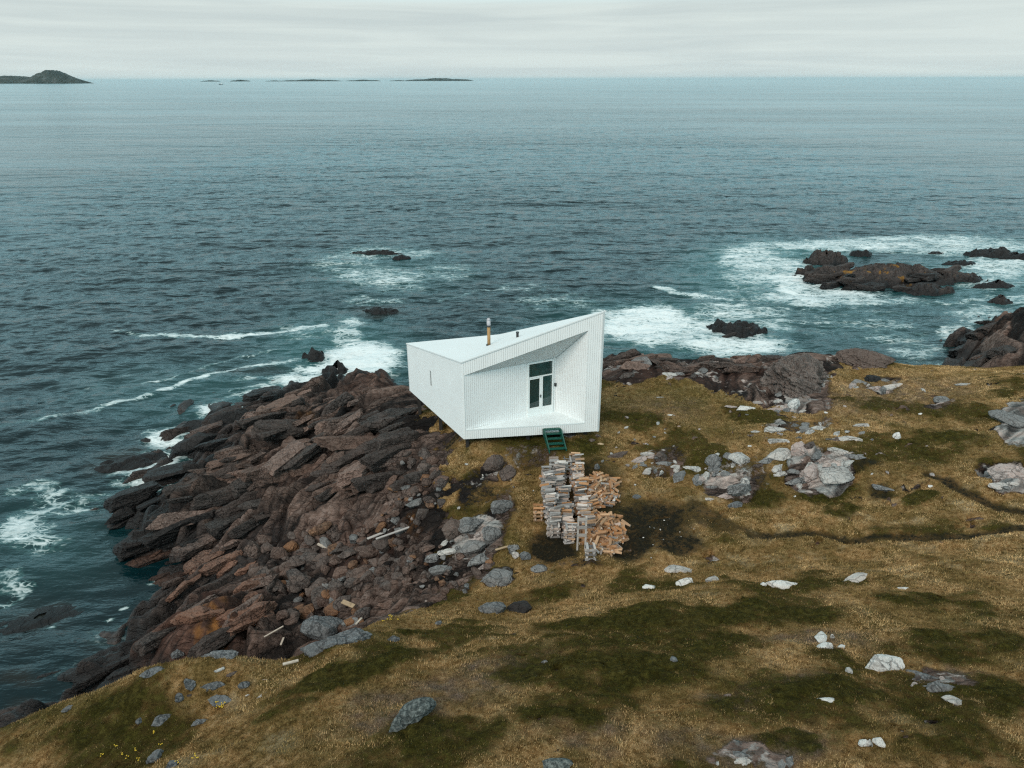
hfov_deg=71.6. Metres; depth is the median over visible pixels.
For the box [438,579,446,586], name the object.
boulder
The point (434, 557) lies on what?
boulder
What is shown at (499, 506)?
boulder
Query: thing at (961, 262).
sea rock
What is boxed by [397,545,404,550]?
boulder
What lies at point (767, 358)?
ledge rock
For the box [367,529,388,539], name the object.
plank
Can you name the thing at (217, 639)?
ledge rock
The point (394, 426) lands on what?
ledge rock
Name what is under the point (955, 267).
ledge rock
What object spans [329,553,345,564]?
boulder
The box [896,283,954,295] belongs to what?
sea rock
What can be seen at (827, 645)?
rock
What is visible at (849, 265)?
ledge rock
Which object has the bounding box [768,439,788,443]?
rock
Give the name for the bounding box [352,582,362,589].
boulder
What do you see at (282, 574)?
boulder
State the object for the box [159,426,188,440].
ledge rock
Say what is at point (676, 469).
flat rock
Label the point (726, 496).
flat rock
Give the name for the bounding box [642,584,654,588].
rock
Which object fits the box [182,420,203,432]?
boulder
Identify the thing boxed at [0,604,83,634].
sea rock
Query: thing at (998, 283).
sea rock
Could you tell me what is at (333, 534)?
boulder
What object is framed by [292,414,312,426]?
ledge rock
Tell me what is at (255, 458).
ledge rock
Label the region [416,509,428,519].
boulder
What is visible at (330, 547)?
boulder
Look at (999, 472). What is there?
rock
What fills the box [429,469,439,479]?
boulder
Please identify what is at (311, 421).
ledge rock
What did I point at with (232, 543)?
ledge rock
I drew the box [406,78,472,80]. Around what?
island
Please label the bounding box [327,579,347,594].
boulder
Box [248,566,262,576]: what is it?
boulder
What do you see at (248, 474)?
ledge rock
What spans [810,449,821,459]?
flat rock
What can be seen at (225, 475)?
ledge rock
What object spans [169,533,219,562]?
ledge rock
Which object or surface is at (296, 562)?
boulder
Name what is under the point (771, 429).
rock
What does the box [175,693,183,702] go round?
rock
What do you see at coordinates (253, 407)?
ledge rock
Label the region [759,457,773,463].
flat rock
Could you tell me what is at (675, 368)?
ledge rock
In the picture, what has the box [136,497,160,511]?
ledge rock
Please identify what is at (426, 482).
boulder
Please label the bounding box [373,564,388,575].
boulder
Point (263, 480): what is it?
ledge rock
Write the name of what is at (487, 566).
boulder
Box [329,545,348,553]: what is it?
boulder
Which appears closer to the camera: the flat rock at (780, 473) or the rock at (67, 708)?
the rock at (67, 708)
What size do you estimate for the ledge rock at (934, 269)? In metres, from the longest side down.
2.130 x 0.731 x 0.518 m
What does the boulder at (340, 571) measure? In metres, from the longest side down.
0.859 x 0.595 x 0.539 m
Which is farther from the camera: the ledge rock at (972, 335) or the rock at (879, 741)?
the ledge rock at (972, 335)
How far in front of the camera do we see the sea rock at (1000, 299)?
68.69 m
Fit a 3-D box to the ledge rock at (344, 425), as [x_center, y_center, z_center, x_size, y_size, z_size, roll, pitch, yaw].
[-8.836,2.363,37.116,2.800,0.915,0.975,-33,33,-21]
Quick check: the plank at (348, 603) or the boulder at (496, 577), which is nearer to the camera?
the boulder at (496, 577)
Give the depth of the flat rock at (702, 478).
29.06 m
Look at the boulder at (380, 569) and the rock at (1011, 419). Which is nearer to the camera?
the boulder at (380, 569)
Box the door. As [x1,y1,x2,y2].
[529,377,541,416]
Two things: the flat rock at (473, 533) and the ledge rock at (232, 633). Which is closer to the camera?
the ledge rock at (232, 633)
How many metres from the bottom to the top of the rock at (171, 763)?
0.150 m
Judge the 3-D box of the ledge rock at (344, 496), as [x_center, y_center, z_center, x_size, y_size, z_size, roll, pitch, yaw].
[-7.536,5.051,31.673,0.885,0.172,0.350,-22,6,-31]
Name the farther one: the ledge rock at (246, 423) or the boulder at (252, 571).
the ledge rock at (246, 423)
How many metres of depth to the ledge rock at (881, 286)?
72.88 m
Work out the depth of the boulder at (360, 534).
29.37 m
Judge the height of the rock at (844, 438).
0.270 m
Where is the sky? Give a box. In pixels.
[0,0,1023,80]
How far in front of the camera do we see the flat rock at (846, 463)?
28.77 m
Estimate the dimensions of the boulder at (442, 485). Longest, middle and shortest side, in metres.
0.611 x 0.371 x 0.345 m
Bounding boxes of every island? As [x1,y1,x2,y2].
[0,76,29,83]
[17,70,90,83]
[285,79,337,80]
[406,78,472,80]
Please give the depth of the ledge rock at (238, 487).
33.69 m
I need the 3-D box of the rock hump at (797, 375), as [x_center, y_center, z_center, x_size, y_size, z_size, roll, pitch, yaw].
[15.710,-0.304,38.691,3.129,2.784,5.319,10,24,42]
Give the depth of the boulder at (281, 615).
25.57 m
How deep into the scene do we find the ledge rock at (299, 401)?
41.86 m
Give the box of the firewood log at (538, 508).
[533,507,543,509]
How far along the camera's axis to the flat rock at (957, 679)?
14.84 m
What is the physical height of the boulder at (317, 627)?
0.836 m
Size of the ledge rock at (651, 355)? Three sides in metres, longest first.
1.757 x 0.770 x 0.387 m
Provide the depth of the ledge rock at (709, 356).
43.08 m
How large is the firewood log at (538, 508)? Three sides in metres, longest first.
0.380 x 0.100 x 0.078 m
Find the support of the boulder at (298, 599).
on the ground at (288, 503)
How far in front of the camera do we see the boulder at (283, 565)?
28.75 m
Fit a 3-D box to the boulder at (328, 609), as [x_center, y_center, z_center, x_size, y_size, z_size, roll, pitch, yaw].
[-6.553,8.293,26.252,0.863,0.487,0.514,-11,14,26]
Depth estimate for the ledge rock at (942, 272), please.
77.08 m
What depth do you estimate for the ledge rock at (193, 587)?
28.33 m
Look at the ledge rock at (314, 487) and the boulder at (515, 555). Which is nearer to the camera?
the boulder at (515, 555)
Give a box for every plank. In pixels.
[264,626,283,637]
[283,659,298,665]
[341,600,354,607]
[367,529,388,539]
[376,526,408,539]
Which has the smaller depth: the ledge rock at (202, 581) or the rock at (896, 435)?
the ledge rock at (202, 581)
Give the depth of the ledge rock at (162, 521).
32.26 m
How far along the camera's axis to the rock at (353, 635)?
17.09 m
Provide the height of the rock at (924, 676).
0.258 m
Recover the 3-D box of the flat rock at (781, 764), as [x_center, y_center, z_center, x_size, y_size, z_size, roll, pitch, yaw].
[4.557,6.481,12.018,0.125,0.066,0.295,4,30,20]
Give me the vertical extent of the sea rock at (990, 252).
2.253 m
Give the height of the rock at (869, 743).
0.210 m
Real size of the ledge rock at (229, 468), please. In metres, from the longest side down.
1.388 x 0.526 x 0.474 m
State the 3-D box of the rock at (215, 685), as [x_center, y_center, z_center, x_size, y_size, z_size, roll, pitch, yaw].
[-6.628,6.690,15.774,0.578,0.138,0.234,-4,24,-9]
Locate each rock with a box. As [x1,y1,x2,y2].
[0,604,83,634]
[37,670,60,678]
[61,705,71,711]
[70,682,87,689]
[72,654,120,691]
[93,664,134,691]
[94,450,167,472]
[103,481,163,513]
[104,508,135,524]
[104,662,139,679]
[105,654,129,672]
[109,515,133,529]
[112,531,151,561]
[121,537,145,550]
[122,468,153,483]
[124,549,171,567]
[131,530,152,536]
[132,627,175,656]
[135,717,141,724]
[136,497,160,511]
[139,519,196,548]
[139,666,163,677]
[142,460,194,482]
[143,519,154,529]
[146,510,206,529]
[146,749,163,763]
[147,502,168,518]
[148,549,162,559]
[148,572,169,580]
[149,532,175,549]
[151,714,170,725]
[152,571,187,586]
[157,476,182,485]
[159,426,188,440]
[161,577,185,589]
[162,481,191,498]
[165,581,187,602]
[166,496,192,502]
[166,760,179,767]
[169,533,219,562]
[170,605,212,624]
[171,649,183,658]
[174,577,209,607]
[175,608,224,621]
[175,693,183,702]
[178,536,203,546]
[178,573,201,585]
[182,463,204,472]
[182,531,195,542]
[183,476,198,484]
[183,549,224,573]
[183,620,197,624]
[184,422,220,438]
[184,678,195,690]
[185,584,199,592]
[186,509,214,523]
[186,601,198,608]
[187,468,206,473]
[187,528,195,537]
[187,594,218,609]
[187,626,235,657]
[188,550,242,576]
[189,488,230,510]
[190,420,223,433]
[191,719,206,725]
[192,437,228,451]
[200,681,224,690]
[201,404,242,426]
[201,650,237,658]
[204,510,245,539]
[205,453,253,472]
[205,473,234,477]
[205,506,222,514]
[205,575,216,582]
[208,695,230,706]
[212,462,238,477]
[213,444,256,459]
[214,441,232,450]
[214,485,238,505]
[215,495,258,518]
[215,601,262,621]
[216,425,231,436]
[216,560,237,578]
[217,474,237,480]
[219,446,271,458]
[219,456,236,462]
[219,539,241,550]
[221,461,253,469]
[222,548,234,555]
[222,593,262,627]
[222,601,277,627]
[223,519,267,533]
[226,610,274,631]
[226,671,236,676]
[227,469,243,482]
[227,512,264,538]
[229,478,252,498]
[230,629,243,635]
[233,424,241,430]
[233,573,265,592]
[233,573,278,594]
[234,560,256,575]
[235,461,253,468]
[237,411,285,428]
[237,467,260,481]
[237,498,261,510]
[237,681,249,688]
[240,490,258,496]
[242,386,280,401]
[242,591,257,602]
[243,400,264,406]
[243,401,271,410]
[244,413,255,418]
[246,452,266,463]
[247,484,256,490]
[250,419,312,439]
[250,594,263,605]
[252,472,282,487]
[252,514,270,522]
[253,406,276,415]
[255,429,287,440]
[259,394,275,399]
[260,439,305,476]
[265,394,299,411]
[279,443,322,471]
[283,438,309,446]
[284,388,304,396]
[284,411,297,418]
[286,407,305,411]
[286,462,315,476]
[289,397,304,406]
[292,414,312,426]
[294,456,319,479]
[297,389,312,395]
[297,395,310,402]
[300,639,325,656]
[302,347,324,361]
[303,426,314,432]
[305,393,316,397]
[305,480,331,491]
[307,417,320,425]
[308,419,324,427]
[308,432,323,442]
[309,468,339,477]
[312,435,375,450]
[312,483,337,500]
[313,481,336,501]
[314,410,356,434]
[321,360,347,374]
[321,392,353,415]
[321,440,369,469]
[322,627,371,648]
[323,396,337,402]
[324,451,343,463]
[332,409,362,434]
[334,493,352,500]
[335,483,351,492]
[336,461,368,487]
[343,423,372,435]
[347,399,358,406]
[349,471,377,494]
[350,250,402,254]
[350,470,405,491]
[357,410,379,421]
[358,442,411,472]
[360,407,417,432]
[363,306,398,314]
[364,427,420,454]
[366,449,411,468]
[366,482,386,492]
[379,421,404,433]
[387,635,399,641]
[388,493,403,505]
[389,484,402,491]
[389,697,436,732]
[392,254,410,260]
[394,478,406,485]
[403,466,433,483]
[437,548,455,555]
[440,539,447,545]
[465,531,475,537]
[473,532,482,537]
[485,548,496,551]
[542,758,572,767]
[602,348,641,366]
[607,451,627,457]
[608,359,627,366]
[619,361,651,369]
[620,372,634,378]
[628,353,658,360]
[631,356,651,364]
[631,456,646,462]
[632,494,640,498]
[640,452,654,455]
[642,468,651,474]
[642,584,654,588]
[650,359,661,365]
[652,357,678,362]
[654,451,666,461]
[656,461,672,465]
[658,353,671,357]
[660,365,689,373]
[661,361,678,364]
[662,372,676,375]
[664,565,691,572]
[670,656,677,661]
[673,466,679,472]
[673,470,685,482]
[676,578,692,585]
[683,466,700,472]
[685,361,708,374]
[692,474,702,485]
[698,367,707,373]
[698,476,704,481]
[699,355,714,358]
[700,362,733,369]
[703,471,709,480]
[705,454,720,466]
[705,576,718,582]
[706,318,767,337]
[707,466,722,471]
[710,357,733,362]
[717,493,732,498]
[720,471,730,476]
[721,364,761,373]
[722,332,736,337]
[723,452,730,459]
[727,483,751,495]
[727,501,742,507]
[728,452,749,464]
[730,355,749,358]
[732,357,746,362]
[733,751,749,756]
[734,757,751,763]
[737,406,754,409]
[740,478,749,483]
[756,747,764,755]
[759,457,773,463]
[761,355,781,361]
[764,426,786,432]
[766,580,796,589]
[767,407,783,409]
[767,448,791,460]
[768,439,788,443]
[772,464,782,472]
[773,471,786,476]
[778,759,784,767]
[784,477,806,485]
[785,476,795,481]
[785,756,793,767]
[787,469,799,473]
[788,398,799,409]
[791,441,807,455]
[796,483,802,488]
[799,425,809,431]
[799,463,818,482]
[803,273,834,283]
[803,441,814,448]
[804,271,816,276]
[805,429,814,433]
[808,426,825,429]
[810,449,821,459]
[815,457,829,462]
[815,631,826,642]
[816,464,822,471]
[816,642,832,648]
[817,697,834,702]
[818,466,854,483]
[820,281,844,289]
[829,271,842,276]
[832,436,862,440]
[832,448,848,455]
[836,276,855,284]
[837,262,854,268]
[841,283,868,290]
[841,460,853,466]
[844,273,855,276]
[844,454,865,459]
[844,572,867,582]
[845,276,866,285]
[845,667,852,673]
[847,283,877,291]
[849,249,871,256]
[849,383,855,388]
[851,379,866,384]
[853,423,869,426]
[858,739,867,746]
[864,282,885,290]
[864,375,880,381]
[865,654,904,671]
[867,739,872,746]
[869,386,880,389]
[872,283,885,290]
[872,484,893,490]
[872,737,885,747]
[879,386,886,394]
[884,383,901,386]
[885,386,895,389]
[892,285,911,290]
[892,432,900,438]
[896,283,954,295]
[904,277,920,282]
[905,669,938,679]
[907,273,936,280]
[909,282,935,286]
[912,674,921,682]
[921,275,938,281]
[926,682,953,692]
[928,251,943,253]
[930,268,946,270]
[933,396,949,402]
[936,270,951,274]
[941,695,961,705]
[942,260,975,265]
[945,265,961,270]
[948,340,979,357]
[951,677,965,680]
[955,336,962,346]
[956,339,979,360]
[960,335,965,344]
[963,246,1016,257]
[963,347,996,367]
[964,330,984,340]
[969,355,981,360]
[971,279,1014,288]
[974,322,995,335]
[983,320,994,324]
[986,294,1012,304]
[986,345,1016,357]
[987,463,1023,481]
[988,409,1023,427]
[988,482,1010,489]
[999,251,1023,259]
[1001,486,1011,489]
[1007,482,1018,485]
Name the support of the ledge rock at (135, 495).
on the ground at (288, 503)
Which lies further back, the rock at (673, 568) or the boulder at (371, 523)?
the boulder at (371, 523)
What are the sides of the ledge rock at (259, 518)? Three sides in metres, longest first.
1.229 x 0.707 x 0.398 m
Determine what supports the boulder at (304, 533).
on the ground at (288, 503)
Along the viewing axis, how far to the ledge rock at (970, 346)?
52.87 m
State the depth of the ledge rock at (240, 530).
31.29 m
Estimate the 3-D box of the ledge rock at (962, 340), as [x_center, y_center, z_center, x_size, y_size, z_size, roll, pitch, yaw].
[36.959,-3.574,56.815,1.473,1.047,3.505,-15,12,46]
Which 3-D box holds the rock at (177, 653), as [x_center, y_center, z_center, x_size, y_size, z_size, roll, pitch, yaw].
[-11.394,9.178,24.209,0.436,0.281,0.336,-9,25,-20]
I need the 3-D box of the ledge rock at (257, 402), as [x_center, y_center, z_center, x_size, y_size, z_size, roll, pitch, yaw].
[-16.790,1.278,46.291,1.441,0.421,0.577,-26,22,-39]
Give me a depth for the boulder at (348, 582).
26.79 m
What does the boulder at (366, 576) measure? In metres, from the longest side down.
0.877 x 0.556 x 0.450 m
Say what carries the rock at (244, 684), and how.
on the ground at (288, 503)
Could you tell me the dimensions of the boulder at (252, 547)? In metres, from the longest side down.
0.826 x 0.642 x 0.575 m
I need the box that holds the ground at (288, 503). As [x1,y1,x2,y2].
[0,307,1023,767]
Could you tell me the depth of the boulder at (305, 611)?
26.28 m
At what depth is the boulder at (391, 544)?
28.08 m
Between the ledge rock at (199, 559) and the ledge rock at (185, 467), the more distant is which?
the ledge rock at (185, 467)
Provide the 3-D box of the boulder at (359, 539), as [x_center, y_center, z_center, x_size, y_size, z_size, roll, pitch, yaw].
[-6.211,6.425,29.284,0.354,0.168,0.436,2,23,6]
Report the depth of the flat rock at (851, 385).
37.76 m
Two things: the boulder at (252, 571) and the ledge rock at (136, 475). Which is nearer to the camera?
the boulder at (252, 571)
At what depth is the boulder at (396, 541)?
27.97 m
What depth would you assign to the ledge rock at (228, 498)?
33.66 m
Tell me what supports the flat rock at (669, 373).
on the ground at (288, 503)
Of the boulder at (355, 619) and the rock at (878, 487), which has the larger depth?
the rock at (878, 487)
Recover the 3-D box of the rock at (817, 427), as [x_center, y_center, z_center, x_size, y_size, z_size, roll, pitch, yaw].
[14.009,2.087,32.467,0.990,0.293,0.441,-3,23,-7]
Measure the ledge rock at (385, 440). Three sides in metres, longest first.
2.765 x 1.446 x 1.104 m
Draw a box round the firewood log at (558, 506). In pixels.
[553,504,563,509]
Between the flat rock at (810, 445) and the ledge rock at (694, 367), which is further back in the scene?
the ledge rock at (694, 367)
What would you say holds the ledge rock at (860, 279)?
on the islet at (894, 274)
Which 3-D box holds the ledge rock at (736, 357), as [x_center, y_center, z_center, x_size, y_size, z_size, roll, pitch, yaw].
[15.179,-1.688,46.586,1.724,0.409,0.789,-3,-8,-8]
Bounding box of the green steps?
[542,427,566,452]
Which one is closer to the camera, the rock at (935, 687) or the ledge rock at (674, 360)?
the rock at (935, 687)
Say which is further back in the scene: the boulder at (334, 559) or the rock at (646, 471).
the rock at (646, 471)
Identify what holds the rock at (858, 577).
on the ground at (288, 503)
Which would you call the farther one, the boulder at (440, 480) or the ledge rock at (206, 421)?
the ledge rock at (206, 421)
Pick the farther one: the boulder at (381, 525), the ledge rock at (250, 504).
the ledge rock at (250, 504)
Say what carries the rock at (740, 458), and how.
on the ground at (288, 503)
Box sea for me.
[0,78,1023,709]
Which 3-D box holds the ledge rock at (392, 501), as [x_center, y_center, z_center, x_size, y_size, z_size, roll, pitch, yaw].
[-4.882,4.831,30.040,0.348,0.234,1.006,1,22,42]
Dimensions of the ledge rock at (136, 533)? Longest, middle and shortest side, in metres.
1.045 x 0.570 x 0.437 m
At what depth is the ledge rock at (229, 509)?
32.47 m
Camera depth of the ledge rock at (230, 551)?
30.91 m
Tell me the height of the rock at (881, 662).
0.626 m
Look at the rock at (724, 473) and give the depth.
29.19 m
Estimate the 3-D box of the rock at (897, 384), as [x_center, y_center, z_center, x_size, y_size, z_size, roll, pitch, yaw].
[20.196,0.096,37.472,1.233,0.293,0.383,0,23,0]
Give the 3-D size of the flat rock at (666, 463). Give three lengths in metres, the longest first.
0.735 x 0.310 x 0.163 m
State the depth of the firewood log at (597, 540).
25.37 m
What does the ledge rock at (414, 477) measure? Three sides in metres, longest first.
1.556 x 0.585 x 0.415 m
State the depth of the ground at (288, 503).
20.90 m
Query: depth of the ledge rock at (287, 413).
41.47 m
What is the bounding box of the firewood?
[533,452,630,560]
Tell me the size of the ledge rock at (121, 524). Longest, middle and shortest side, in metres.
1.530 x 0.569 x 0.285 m
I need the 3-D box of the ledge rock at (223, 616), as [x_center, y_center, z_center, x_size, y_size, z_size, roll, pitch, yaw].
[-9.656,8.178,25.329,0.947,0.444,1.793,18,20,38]
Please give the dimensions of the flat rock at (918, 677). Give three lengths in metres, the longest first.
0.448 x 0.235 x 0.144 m
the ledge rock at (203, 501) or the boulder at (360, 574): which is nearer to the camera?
the boulder at (360, 574)
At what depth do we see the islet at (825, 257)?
83.22 m
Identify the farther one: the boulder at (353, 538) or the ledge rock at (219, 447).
the ledge rock at (219, 447)
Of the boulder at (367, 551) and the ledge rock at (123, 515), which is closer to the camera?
the boulder at (367, 551)
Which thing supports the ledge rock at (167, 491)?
on the ground at (288, 503)
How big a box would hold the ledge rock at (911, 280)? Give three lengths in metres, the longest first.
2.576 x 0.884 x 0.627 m
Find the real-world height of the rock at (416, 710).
0.385 m
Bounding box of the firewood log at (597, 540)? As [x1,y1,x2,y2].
[595,535,599,545]
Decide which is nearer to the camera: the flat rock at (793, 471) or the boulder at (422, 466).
the flat rock at (793, 471)
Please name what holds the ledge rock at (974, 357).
on the ground at (288, 503)
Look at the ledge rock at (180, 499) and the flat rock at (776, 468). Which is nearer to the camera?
the flat rock at (776, 468)
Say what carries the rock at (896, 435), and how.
on the ground at (288, 503)
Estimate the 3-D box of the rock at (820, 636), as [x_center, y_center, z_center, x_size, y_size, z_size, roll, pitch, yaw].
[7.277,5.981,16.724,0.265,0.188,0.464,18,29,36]
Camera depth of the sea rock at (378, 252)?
88.54 m
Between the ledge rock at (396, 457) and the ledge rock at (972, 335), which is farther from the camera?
the ledge rock at (972, 335)
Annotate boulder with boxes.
[134,549,154,557]
[171,432,217,455]
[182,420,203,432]
[210,409,247,424]
[244,541,260,558]
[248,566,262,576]
[249,563,258,569]
[255,566,268,575]
[257,535,271,544]
[260,542,273,553]
[262,578,275,591]
[270,547,287,558]
[272,586,278,592]
[275,579,286,593]
[275,610,289,620]
[279,561,290,570]
[279,566,295,579]
[282,556,289,560]
[283,541,298,551]
[284,610,299,624]
[286,559,304,566]
[286,568,311,588]
[286,583,302,592]
[287,531,295,538]
[289,555,300,559]
[293,596,302,601]
[296,548,316,554]
[298,603,314,618]
[299,552,319,567]
[300,615,342,640]
[301,531,308,536]
[304,535,314,545]
[305,587,314,597]
[308,521,331,535]
[309,577,327,587]
[311,543,319,551]
[311,556,329,569]
[311,586,325,609]
[312,552,327,561]
[316,596,328,606]
[319,537,331,547]
[320,564,330,574]
[321,589,329,598]
[324,600,339,616]
[326,524,338,537]
[327,543,336,555]
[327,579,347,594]
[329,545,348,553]
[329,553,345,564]
[329,590,342,599]
[331,532,337,538]
[331,534,339,541]
[332,566,348,578]
[332,576,345,582]
[333,595,350,610]
[335,542,343,547]
[337,546,356,558]
[341,617,357,626]
[344,577,360,588]
[344,617,353,626]
[345,569,351,578]
[348,560,357,568]
[349,534,358,543]
[350,567,369,578]
[351,607,357,614]
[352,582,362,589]
[353,578,359,584]
[354,607,370,619]
[355,545,366,551]
[356,537,365,542]
[357,532,366,536]
[357,538,366,544]
[357,570,374,577]
[359,544,377,557]
[360,570,372,582]
[367,519,374,530]
[368,557,379,567]
[372,536,390,552]
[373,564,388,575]
[374,577,383,584]
[375,521,386,532]
[377,553,389,565]
[378,517,385,521]
[379,580,391,590]
[387,493,398,499]
[388,475,397,485]
[388,511,399,516]
[388,539,397,546]
[390,516,399,524]
[391,572,404,580]
[392,538,403,544]
[393,558,401,563]
[394,500,403,507]
[394,527,404,534]
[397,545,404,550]
[400,485,410,489]
[400,523,407,532]
[401,577,411,586]
[402,451,411,456]
[402,565,409,574]
[405,498,421,507]
[407,458,415,465]
[409,561,418,565]
[410,486,418,494]
[413,519,420,525]
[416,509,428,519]
[417,463,430,470]
[419,544,435,552]
[420,447,430,458]
[420,474,429,479]
[420,573,427,579]
[421,478,431,486]
[423,496,435,503]
[424,553,438,562]
[425,503,434,508]
[425,571,432,578]
[426,455,438,464]
[428,565,451,575]
[429,467,438,473]
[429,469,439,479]
[434,475,448,484]
[436,481,447,488]
[437,478,446,483]
[437,499,445,506]
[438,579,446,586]
[440,588,448,594]
[441,519,461,540]
[456,553,465,559]
[458,517,483,533]
[459,540,486,553]
[467,553,486,566]
[471,566,481,574]
[478,601,505,613]
[480,569,512,586]
[481,526,500,544]
[482,454,503,471]
[483,562,494,569]
[490,500,512,514]
[499,465,515,480]
[506,600,531,612]
[507,545,518,553]
[511,551,518,558]
[519,551,530,559]
[531,564,546,572]
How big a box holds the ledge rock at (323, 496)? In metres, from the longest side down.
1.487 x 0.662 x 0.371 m
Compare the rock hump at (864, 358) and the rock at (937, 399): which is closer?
the rock at (937, 399)
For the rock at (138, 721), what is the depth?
15.07 m
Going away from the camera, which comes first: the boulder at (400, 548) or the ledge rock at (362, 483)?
the boulder at (400, 548)
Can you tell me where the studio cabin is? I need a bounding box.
[406,310,605,447]
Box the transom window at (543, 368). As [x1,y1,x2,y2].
[529,361,551,376]
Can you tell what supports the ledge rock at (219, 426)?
on the ground at (288, 503)
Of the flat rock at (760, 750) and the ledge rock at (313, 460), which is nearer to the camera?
the flat rock at (760, 750)
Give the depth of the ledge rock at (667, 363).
40.77 m
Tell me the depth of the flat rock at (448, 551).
26.11 m
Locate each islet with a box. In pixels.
[792,262,987,288]
[803,249,847,265]
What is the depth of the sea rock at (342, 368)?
52.50 m
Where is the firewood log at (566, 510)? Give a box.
[562,509,571,511]
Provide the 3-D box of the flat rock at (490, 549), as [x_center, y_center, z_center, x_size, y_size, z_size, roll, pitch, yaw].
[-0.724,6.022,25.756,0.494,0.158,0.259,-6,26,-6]
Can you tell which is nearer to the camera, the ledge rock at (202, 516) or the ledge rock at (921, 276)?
the ledge rock at (202, 516)
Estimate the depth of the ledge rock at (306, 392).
44.28 m
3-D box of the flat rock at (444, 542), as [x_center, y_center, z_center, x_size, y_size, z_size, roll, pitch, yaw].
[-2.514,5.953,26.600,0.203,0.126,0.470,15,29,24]
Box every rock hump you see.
[759,352,828,397]
[834,348,895,368]
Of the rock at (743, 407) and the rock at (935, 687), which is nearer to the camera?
the rock at (935, 687)
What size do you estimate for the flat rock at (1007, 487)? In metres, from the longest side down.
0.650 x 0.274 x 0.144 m
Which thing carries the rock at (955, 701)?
on the ground at (288, 503)
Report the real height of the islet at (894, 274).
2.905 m
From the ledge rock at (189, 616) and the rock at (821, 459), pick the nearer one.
the ledge rock at (189, 616)
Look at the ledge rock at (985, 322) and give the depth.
56.30 m
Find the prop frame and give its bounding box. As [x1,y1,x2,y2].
[576,516,586,549]
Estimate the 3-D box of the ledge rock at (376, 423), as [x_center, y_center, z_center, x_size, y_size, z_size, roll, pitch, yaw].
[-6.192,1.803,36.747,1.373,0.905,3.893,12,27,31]
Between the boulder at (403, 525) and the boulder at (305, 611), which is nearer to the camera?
the boulder at (305, 611)
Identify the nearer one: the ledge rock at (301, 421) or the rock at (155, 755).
the rock at (155, 755)
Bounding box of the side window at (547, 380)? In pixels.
[543,375,551,405]
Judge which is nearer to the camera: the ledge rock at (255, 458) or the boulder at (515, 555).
the boulder at (515, 555)
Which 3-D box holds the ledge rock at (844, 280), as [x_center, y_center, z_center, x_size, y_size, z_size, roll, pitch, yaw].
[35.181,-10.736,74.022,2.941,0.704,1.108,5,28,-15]
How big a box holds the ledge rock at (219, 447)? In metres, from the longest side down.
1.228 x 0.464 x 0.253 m
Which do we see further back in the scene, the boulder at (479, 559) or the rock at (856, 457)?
the rock at (856, 457)
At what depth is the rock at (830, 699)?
13.70 m
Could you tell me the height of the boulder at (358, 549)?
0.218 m
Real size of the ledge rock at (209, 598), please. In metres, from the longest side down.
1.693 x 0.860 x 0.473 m
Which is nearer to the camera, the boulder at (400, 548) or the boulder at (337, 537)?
the boulder at (400, 548)
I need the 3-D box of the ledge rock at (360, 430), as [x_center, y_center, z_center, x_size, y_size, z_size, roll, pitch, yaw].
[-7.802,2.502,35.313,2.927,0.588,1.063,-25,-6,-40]
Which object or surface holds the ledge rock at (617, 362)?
on the ground at (288, 503)
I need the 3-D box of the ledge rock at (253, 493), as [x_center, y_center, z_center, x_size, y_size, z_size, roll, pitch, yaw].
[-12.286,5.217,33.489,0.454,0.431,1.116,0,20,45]
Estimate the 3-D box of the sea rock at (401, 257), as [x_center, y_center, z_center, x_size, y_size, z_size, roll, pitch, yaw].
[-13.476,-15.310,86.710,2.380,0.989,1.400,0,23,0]
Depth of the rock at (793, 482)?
28.48 m
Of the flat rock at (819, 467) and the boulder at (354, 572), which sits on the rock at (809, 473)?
the flat rock at (819, 467)
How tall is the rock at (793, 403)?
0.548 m
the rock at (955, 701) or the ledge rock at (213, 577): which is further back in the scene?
the ledge rock at (213, 577)
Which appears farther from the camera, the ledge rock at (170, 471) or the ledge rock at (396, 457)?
the ledge rock at (170, 471)
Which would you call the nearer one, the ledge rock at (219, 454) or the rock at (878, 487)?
the rock at (878, 487)
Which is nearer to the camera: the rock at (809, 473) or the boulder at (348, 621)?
the boulder at (348, 621)
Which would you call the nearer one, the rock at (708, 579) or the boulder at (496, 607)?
the boulder at (496, 607)
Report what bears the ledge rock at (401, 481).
on the ground at (288, 503)
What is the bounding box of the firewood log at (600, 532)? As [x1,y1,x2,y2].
[595,530,605,534]
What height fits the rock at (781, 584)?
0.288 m
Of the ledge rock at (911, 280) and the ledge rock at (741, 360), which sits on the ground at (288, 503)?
the ledge rock at (741, 360)
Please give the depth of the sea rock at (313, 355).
55.08 m
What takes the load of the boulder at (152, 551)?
on the ground at (288, 503)
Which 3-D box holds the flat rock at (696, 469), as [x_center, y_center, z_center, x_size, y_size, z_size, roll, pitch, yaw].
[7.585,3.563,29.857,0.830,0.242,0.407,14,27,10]
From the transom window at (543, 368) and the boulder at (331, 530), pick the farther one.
the transom window at (543, 368)
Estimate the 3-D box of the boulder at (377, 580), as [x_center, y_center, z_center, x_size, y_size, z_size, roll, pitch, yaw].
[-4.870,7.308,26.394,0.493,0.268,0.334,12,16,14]
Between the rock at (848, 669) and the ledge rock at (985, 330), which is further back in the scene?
the ledge rock at (985, 330)
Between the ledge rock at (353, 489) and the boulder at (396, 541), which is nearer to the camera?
the boulder at (396, 541)
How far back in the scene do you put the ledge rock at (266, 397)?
46.56 m
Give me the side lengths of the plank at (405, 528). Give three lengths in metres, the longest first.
1.700 x 0.090 x 0.038 m
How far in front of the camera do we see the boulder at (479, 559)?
25.29 m
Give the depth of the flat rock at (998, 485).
26.26 m
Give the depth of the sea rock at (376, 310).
66.36 m
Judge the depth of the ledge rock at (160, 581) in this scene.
30.94 m

